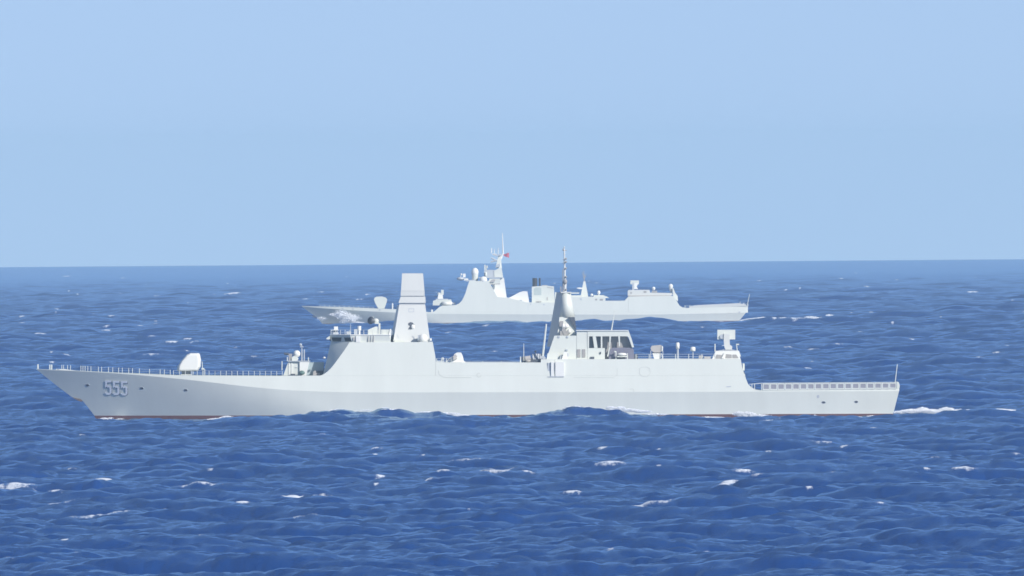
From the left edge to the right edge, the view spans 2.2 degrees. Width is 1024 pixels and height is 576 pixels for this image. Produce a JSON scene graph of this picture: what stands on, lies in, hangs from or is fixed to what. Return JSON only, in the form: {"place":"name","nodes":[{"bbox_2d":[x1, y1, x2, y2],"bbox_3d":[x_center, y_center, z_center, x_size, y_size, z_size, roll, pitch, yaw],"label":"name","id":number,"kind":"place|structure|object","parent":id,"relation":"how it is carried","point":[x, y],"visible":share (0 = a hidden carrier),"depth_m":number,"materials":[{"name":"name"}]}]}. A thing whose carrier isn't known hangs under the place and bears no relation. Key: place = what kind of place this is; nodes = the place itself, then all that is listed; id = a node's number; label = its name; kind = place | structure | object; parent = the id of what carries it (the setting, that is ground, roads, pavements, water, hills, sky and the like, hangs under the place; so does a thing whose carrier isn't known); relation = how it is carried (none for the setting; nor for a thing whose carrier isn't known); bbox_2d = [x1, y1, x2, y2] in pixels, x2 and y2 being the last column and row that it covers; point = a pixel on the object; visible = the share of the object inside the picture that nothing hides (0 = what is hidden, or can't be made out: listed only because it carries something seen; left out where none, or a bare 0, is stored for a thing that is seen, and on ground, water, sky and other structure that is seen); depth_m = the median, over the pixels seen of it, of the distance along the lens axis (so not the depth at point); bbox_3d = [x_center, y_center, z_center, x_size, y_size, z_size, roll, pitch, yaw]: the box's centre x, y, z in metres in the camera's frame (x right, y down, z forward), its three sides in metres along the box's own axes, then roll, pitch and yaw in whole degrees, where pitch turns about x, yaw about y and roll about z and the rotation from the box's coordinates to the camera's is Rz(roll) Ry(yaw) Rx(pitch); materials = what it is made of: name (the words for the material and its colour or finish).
{"place":"outdoors","nodes":[
{"label":"outdoors","id":0,"kind":"place"},
{"bbox_2d":[0,259,1023,575],"bbox_3d":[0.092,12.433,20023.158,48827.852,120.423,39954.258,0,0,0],"label":"sea","id":1,"kind":"structure","parent":0,"point":[568,491],"depth_m":4790.24,"materials":[{"name":"liquid"}]},
{"bbox_2d":[320,310,363,323],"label":"bow spray","id":2,"kind":"object","parent":1,"relation":"on","point":[344,317],"visible":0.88,"depth_m":9388.39,"materials":[{"name":"liquid"}]},
{"bbox_2d":[37,246,899,419],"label":"guided missile destroyer","id":3,"kind":"object","parent":1,"relation":"on","point":[400,367],"visible":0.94,"depth_m":5558.58,"materials":[{"name":"grey metal"}]},
{"bbox_2d":[438,370,470,377],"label":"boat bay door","id":4,"kind":"structure","parent":3,"relation":"in","point":[438,370],"depth_m":5558.07,"materials":[{"name":"grey metal"}]},
{"bbox_2d":[98,406,872,419],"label":"hull wash","id":5,"kind":"object","parent":1,"relation":"on","point":[739,413],"visible":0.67,"depth_m":5526.38,"materials":[{"name":"liquid"}]},
{"bbox_2d":[302,233,749,323],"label":"missile destroyer","id":6,"kind":"object","parent":1,"relation":"on","point":[483,300],"visible":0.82,"depth_m":9390.38,"materials":[{"name":"grey metal"}]},
{"bbox_2d":[740,314,832,320],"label":"wake foam","id":7,"kind":"object","parent":1,"relation":"on","point":[788,317],"visible":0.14,"depth_m":9379.49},
{"bbox_2d":[893,407,1015,413],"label":"wake foam","id":8,"kind":"object","parent":1,"relation":"on","point":[923,410],"visible":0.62,"depth_m":5545.88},
{"bbox_2d":[0,0,1023,266],"label":"sky","id":9,"kind":"structure","parent":0,"point":[133,132],"materials":[{"name":"blue"}]}
]}

